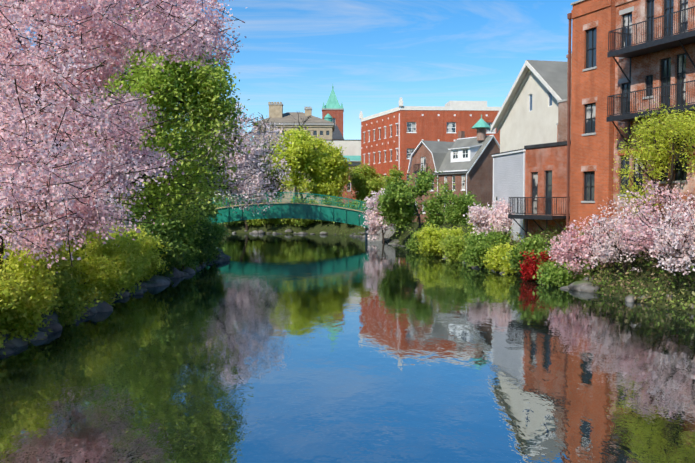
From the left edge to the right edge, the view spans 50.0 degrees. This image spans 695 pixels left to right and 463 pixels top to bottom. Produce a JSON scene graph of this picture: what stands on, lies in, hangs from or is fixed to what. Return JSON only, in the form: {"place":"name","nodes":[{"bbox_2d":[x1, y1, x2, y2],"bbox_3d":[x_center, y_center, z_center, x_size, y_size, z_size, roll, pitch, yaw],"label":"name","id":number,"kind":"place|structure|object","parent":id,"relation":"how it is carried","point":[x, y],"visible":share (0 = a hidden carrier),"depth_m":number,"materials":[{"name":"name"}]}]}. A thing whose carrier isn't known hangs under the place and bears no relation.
{"place":"outdoors","nodes":[
{"label":"outdoors","id":0,"kind":"place"},
{"bbox_2d":[0,0,577,200],"label":"sky","id":1,"kind":"structure","parent":0,"point":[374,54],"materials":[{"name":"blue"}]},
{"bbox_2d":[0,233,694,462],"bbox_3d":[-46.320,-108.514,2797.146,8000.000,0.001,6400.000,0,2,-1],"label":"river water","id":2,"kind":"structure","parent":0,"point":[290,348],"depth_m":23.31,"materials":[{"name":"blue liquid"}]},
{"bbox_2d":[47,201,694,314],"bbox_3d":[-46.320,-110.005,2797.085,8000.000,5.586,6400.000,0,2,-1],"label":"terrain","id":3,"kind":"structure","parent":0,"point":[240,228],"depth_m":43.27,"materials":[{"name":"green plant"}]},
{"bbox_2d":[0,171,25,251],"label":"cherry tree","id":4,"kind":"object","parent":3,"relation":"on","point":[7,230],"visible":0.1,"depth_m":30.62,"materials":[{"name":"pink plant"}]},
{"bbox_2d":[0,261,32,354],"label":"bush","id":5,"kind":"object","parent":3,"relation":"on","point":[7,290],"visible":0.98,"depth_m":24.91,"materials":[{"name":"green plant"}]},
{"bbox_2d":[0,235,69,341],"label":"bush","id":6,"kind":"object","parent":3,"relation":"on","point":[17,321],"depth_m":27.70,"materials":[{"name":"green plant"}]},
{"bbox_2d":[2,228,103,326],"bbox_3d":[-13.918,2.007,32.655,6.996,4.841,6.817,0,2,-1],"label":"bush","id":7,"kind":"object","parent":3,"relation":"on","point":[66,281],"depth_m":31.88,"materials":[{"name":"green plant"}]},
{"bbox_2d":[12,201,94,254],"bbox_3d":[-16.769,-0.388,38.370,7.167,5.178,6.838,0,2,-1],"label":"bush","id":8,"kind":"object","parent":3,"relation":"on","point":[70,240],"depth_m":38.41,"materials":[{"name":"green plant"}]},
{"bbox_2d":[51,226,141,306],"bbox_3d":[-13.956,1.821,36.915,6.708,4.609,5.485,0,2,-1],"label":"bush","id":9,"kind":"object","parent":3,"relation":"on","point":[98,277],"depth_m":36.47,"materials":[{"name":"green plant"}]},
{"bbox_2d":[74,221,151,295],"bbox_3d":[-14.220,1.414,41.650,6.407,4.854,5.869,0,2,-1],"label":"bush","id":10,"kind":"object","parent":3,"relation":"on","point":[117,242],"depth_m":41.11,"materials":[{"name":"green plant"}]},
{"bbox_2d":[0,249,231,354],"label":"bank rocks","id":11,"kind":"structure","parent":3,"relation":"on","point":[12,345],"depth_m":35.55,"materials":[{"name":"grey stone"}]},
{"bbox_2d":[0,0,245,268],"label":"cherry tree","id":12,"kind":"object","parent":3,"relation":"on","point":[112,53],"depth_m":29.15,"materials":[{"name":"pink plant"}]},
{"bbox_2d":[0,0,246,272],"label":"cherry tree sprays","id":13,"kind":"object","parent":12,"relation":"attached to","point":[100,126],"depth_m":23.90,"materials":[{"name":"pink plant"}]},
{"bbox_2d":[100,219,171,285],"bbox_3d":[-13.941,1.518,45.706,5.941,4.592,6.159,0,2,-1],"label":"bush","id":14,"kind":"object","parent":3,"relation":"on","point":[152,258],"depth_m":45.50,"materials":[{"name":"green plant"}]},
{"bbox_2d":[112,214,190,276],"bbox_3d":[-13.893,1.047,50.437,6.565,4.490,7.400,0,2,-1],"label":"bush","id":15,"kind":"object","parent":3,"relation":"on","point":[165,231],"depth_m":50.04,"materials":[{"name":"green plant"}]},
{"bbox_2d":[58,9,257,242],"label":"green tree sprays","id":16,"kind":"object","parent":3,"relation":"on","point":[197,185],"depth_m":53.78,"materials":[{"name":"green plant"}]},
{"bbox_2d":[86,7,246,223],"bbox_3d":[-13.944,-8.080,55.432,12.109,19.249,13.268,0,2,-1],"label":"tall green tree","id":17,"kind":"object","parent":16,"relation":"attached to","point":[143,78],"depth_m":53.93,"materials":[{"name":"green plant"}]},
{"bbox_2d":[147,214,206,272],"bbox_3d":[-13.553,1.142,55.626,6.392,4.961,6.620,0,2,-1],"label":"bush","id":18,"kind":"object","parent":3,"relation":"on","point":[192,250],"depth_m":54.29,"materials":[{"name":"green plant"}]},
{"bbox_2d":[155,187,223,223],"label":"bush","id":19,"kind":"object","parent":3,"relation":"on","point":[210,207],"depth_m":70.00,"materials":[{"name":"green plant"}]},
{"bbox_2d":[167,212,220,264],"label":"bush","id":20,"kind":"object","parent":3,"relation":"on","point":[204,247],"depth_m":59.27,"materials":[{"name":"green plant"}]},
{"bbox_2d":[184,212,229,259],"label":"bush","id":21,"kind":"object","parent":3,"relation":"on","point":[221,229],"visible":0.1,"depth_m":64.37,"materials":[{"name":"green plant"}]},
{"bbox_2d":[216,195,244,225],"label":"bush","id":22,"kind":"object","parent":3,"relation":"on","point":[232,223],"visible":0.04,"depth_m":123.40,"materials":[{"name":"green plant"}]},
{"bbox_2d":[181,101,288,203],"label":"tree","id":23,"kind":"object","parent":3,"relation":"on","point":[265,138],"depth_m":86.74,"materials":[{"name":"pink plant"}]},
{"bbox_2d":[207,109,295,218],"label":"pale cherry sprays","id":24,"kind":"object","parent":23,"relation":"attached to","point":[244,150],"depth_m":86.73,"materials":[{"name":"plant"}]},
{"bbox_2d":[221,145,266,229],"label":"blossoming tree","id":25,"kind":"object","parent":3,"relation":"on","point":[246,187],"depth_m":120.48,"materials":[{"name":"pink plant"}]},
{"bbox_2d":[250,113,274,192],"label":"tree branches","id":26,"kind":"object","parent":3,"relation":"on","point":[260,126],"visible":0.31,"depth_m":155.63,"materials":[{"name":"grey plant"}]},
{"bbox_2d":[242,194,285,226],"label":"bush","id":27,"kind":"object","parent":3,"relation":"on","point":[257,222],"depth_m":122.86,"materials":[{"name":"green plant"}]},
{"bbox_2d":[269,112,315,197],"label":"tree branches","id":28,"kind":"object","parent":3,"relation":"on","point":[299,130],"visible":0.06,"depth_m":163.53,"materials":[{"name":"brown plant"}]},
{"bbox_2d":[252,102,334,203],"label":"stone hall","id":29,"kind":"structure","parent":3,"relation":"on","point":[317,125],"depth_m":199.00,"materials":[{"name":"stone"}]},
{"bbox_2d":[199,192,395,240],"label":"foot bridge","id":30,"kind":"structure","parent":3,"relation":"on","point":[317,211],"depth_m":98.56,"materials":[{"name":"paint"}]},
{"bbox_2d":[279,195,320,226],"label":"bush","id":31,"kind":"object","parent":3,"relation":"on","point":[299,222],"visible":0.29,"depth_m":120.82,"materials":[{"name":"green plant"}]},
{"bbox_2d":[270,125,354,200],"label":"yellow tree","id":32,"kind":"object","parent":3,"relation":"on","point":[325,168],"depth_m":122.89,"materials":[{"name":"plant"}]},
{"bbox_2d":[316,196,346,222],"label":"bush","id":33,"kind":"object","parent":3,"relation":"on","point":[324,199],"visible":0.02,"depth_m":119.20,"materials":[{"name":"green plant"}]},
{"bbox_2d":[322,86,343,139],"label":"church tower","id":34,"kind":"structure","parent":3,"relation":"on","point":[332,110],"depth_m":248.24,"materials":[{"name":"brick"}]},
{"bbox_2d":[324,140,360,198],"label":"beige block","id":35,"kind":"structure","parent":3,"relation":"on","point":[352,150],"depth_m":168.98,"materials":[{"name":"paint"}]},
{"bbox_2d":[338,176,356,202],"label":"brick annex","id":36,"kind":"object","parent":3,"relation":"on","point":[349,195],"visible":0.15,"depth_m":139.49,"materials":[{"name":"brick"}]},
{"bbox_2d":[340,199,368,224],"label":"bush","id":37,"kind":"object","parent":3,"relation":"on","point":[358,205],"visible":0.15,"depth_m":115.99,"materials":[{"name":"green plant"}]},
{"bbox_2d":[348,160,385,201],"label":"tree","id":38,"kind":"object","parent":3,"relation":"on","point":[366,181],"visible":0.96,"depth_m":129.90,"materials":[{"name":"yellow plant"}]},
{"bbox_2d":[359,188,392,242],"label":"blossoming tree","id":39,"kind":"object","parent":3,"relation":"on","point":[374,230],"depth_m":93.81,"materials":[{"name":"pink plant"}]},
{"bbox_2d":[380,165,408,193],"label":"tree","id":40,"kind":"object","parent":3,"relation":"on","point":[395,173],"depth_m":115.27,"materials":[{"name":"green plant"}]},
{"bbox_2d":[371,166,457,235],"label":"big green bush","id":41,"kind":"object","parent":3,"relation":"on","point":[396,210],"depth_m":83.83,"materials":[{"name":"green plant"}]},
{"bbox_2d":[404,221,450,252],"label":"bush","id":42,"kind":"object","parent":3,"relation":"on","point":[413,247],"visible":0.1,"depth_m":76.42,"materials":[{"name":"green plant"}]},
{"bbox_2d":[359,97,500,209],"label":"factory building","id":43,"kind":"structure","parent":3,"relation":"on","point":[390,138],"depth_m":124.79,"materials":[{"name":"brick"}]},
{"bbox_2d":[411,222,465,256],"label":"bush","id":44,"kind":"object","parent":3,"relation":"on","point":[432,238],"depth_m":70.54,"materials":[{"name":"green plant"}]},
{"bbox_2d":[407,131,499,221],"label":"house","id":45,"kind":"structure","parent":3,"relation":"on","point":[462,163],"depth_m":90.20,"materials":[{"name":"brown brick"}]},
{"bbox_2d":[471,114,490,140],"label":"cupola","id":46,"kind":"object","parent":45,"relation":"on","point":[481,125],"visible":0.88,"depth_m":89.50,"materials":[{"name":"metal"}]},
{"bbox_2d":[438,230,473,261],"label":"bush","id":47,"kind":"object","parent":3,"relation":"on","point":[453,249],"visible":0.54,"depth_m":65.23,"materials":[{"name":"green plant"}]},
{"bbox_2d":[232,229,693,308],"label":"bank rocks","id":48,"kind":"structure","parent":3,"relation":"on","point":[584,285],"depth_m":44.83,"materials":[{"name":"grey stone"}]},
{"bbox_2d":[440,191,490,226],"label":"bush","id":49,"kind":"object","parent":3,"relation":"on","point":[454,210],"depth_m":77.39,"materials":[{"name":"green plant"}]},
{"bbox_2d":[464,204,492,230],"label":"bush","id":50,"kind":"object","parent":3,"relation":"on","point":[471,226],"visible":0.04,"depth_m":68.86,"materials":[{"name":"green plant"}]},
{"bbox_2d":[459,223,511,268],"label":"bush","id":51,"kind":"object","parent":3,"relation":"on","point":[477,246],"visible":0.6,"depth_m":58.74,"materials":[{"name":"green plant"}]},
{"bbox_2d":[277,217,694,311],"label":"bank cover","id":52,"kind":"object","parent":3,"relation":"on","point":[445,224],"visible":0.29,"depth_m":43.60,"materials":[{"name":"green plant"}]},
{"bbox_2d":[463,198,511,235],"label":"pink shrub","id":53,"kind":"object","parent":3,"relation":"on","point":[484,217],"visible":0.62,"depth_m":61.15,"materials":[{"name":"pink plant"}]},
{"bbox_2d":[480,239,517,274],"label":"bush","id":54,"kind":"object","parent":3,"relation":"on","point":[496,261],"visible":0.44,"depth_m":54.78,"materials":[{"name":"green plant"}]},
{"bbox_2d":[491,149,525,241],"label":"siding building","id":55,"kind":"structure","parent":3,"relation":"on","point":[508,174],"depth_m":60.15,"materials":[{"name":"grey"}]},
{"bbox_2d":[491,60,566,152],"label":"house","id":56,"kind":"structure","parent":3,"relation":"on","point":[527,114],"depth_m":64.48,"materials":[{"name":"white paint"}]},
{"bbox_2d":[502,231,565,275],"bbox_3d":[13.316,1.761,51.362,4.941,3.596,5.149,0,2,-1],"label":"bush","id":57,"kind":"object","parent":3,"relation":"on","point":[535,245],"visible":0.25,"depth_m":50.90,"materials":[{"name":"green plant"}]},
{"bbox_2d":[517,248,557,280],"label":"red bush","id":58,"kind":"object","parent":3,"relation":"on","point":[530,268],"depth_m":49.36,"materials":[{"name":"red plant"}]},
{"bbox_2d":[508,53,571,237],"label":"brick annex","id":59,"kind":"structure","parent":3,"relation":"on","point":[545,181],"depth_m":54.84,"materials":[{"name":"red brick"}]},
{"bbox_2d":[533,258,599,287],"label":"bush","id":60,"kind":"object","parent":3,"relation":"on","point":[551,274],"visible":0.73,"depth_m":45.87,"materials":[{"name":"green plant"}]},
{"bbox_2d":[545,215,618,274],"bbox_3d":[14.699,0.855,45.925,4.745,3.777,4.897,0,2,-1],"label":"cherry blossom tree","id":61,"kind":"object","parent":3,"relation":"on","point":[579,241],"depth_m":45.66,"materials":[{"name":"pink plant"}]},
{"bbox_2d":[503,221,694,311],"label":"ground cover plants","id":62,"kind":"object","parent":3,"relation":"on","point":[648,264],"visible":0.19,"depth_m":40.67,"materials":[{"name":"green plant"}]},
{"bbox_2d":[584,195,667,274],"bbox_3d":[15.922,0.184,42.645,5.109,4.580,5.416,0,2,-1],"label":"cherry blossom tree","id":63,"kind":"object","parent":3,"relation":"on","point":[605,255],"depth_m":41.93,"materials":[{"name":"pink plant"}]},
{"bbox_2d":[566,0,694,238],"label":"mill building","id":64,"kind":"structure","parent":3,"relation":"on","point":[631,59],"depth_m":48.02,"materials":[{"name":"brick"}]},
{"bbox_2d":[612,101,694,226],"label":"tree","id":65,"kind":"object","parent":3,"relation":"on","point":[653,155],"depth_m":43.12,"materials":[{"name":"plant"}]},
{"bbox_2d":[613,179,694,271],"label":"cherry blossom tree","id":66,"kind":"object","parent":3,"relation":"on","point":[647,209],"depth_m":38.98,"materials":[{"name":"pink plant"}]},
{"bbox_2d":[631,103,694,177],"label":"young tree","id":67,"kind":"object","parent":3,"relation":"on","point":[682,124],"depth_m":37.78,"materials":[{"name":"plant"}]},
{"bbox_2d":[645,196,694,275],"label":"cherry blossom tree","id":68,"kind":"object","parent":3,"relation":"on","point":[675,241],"depth_m":36.06,"materials":[{"name":"pink plant"}]},
{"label":"green tree wood","id":69,"kind":"object","parent":3,"relation":"on","visible":0},
{"bbox_2d":[44,47,110,162],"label":"cherry blossom tree","id":70,"kind":"object","parent":69,"relation":"on","point":[61,82],"depth_m":67.01,"materials":[{"name":"green plant"}]},
{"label":"green tree wood","id":71,"kind":"object","parent":3,"relation":"on","visible":0},
{"bbox_2d":[171,129,246,194],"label":"tree","id":72,"kind":"object","parent":71,"relation":"on","point":[206,165],"visible":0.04,"depth_m":126.41,"materials":[{"name":"green plant"}]},
{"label":"green tree wood","id":73,"kind":"object","parent":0,"visible":0},
{"bbox_2d":[247,139,296,199],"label":"blossoming tree","id":74,"kind":"object","parent":73,"relation":"attached to","point":[276,181],"visible":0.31,"depth_m":134.28,"materials":[{"name":"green plant"}]},
{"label":"green tree wood","id":75,"kind":"object","parent":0,"visible":0},
{"bbox_2d":[122,119,190,199],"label":"tree","id":76,"kind":"object","parent":75,"relation":"attached to","point":[173,150],"visible":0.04,"depth_m":81.23,"materials":[{"name":"green plant"}]}
]}

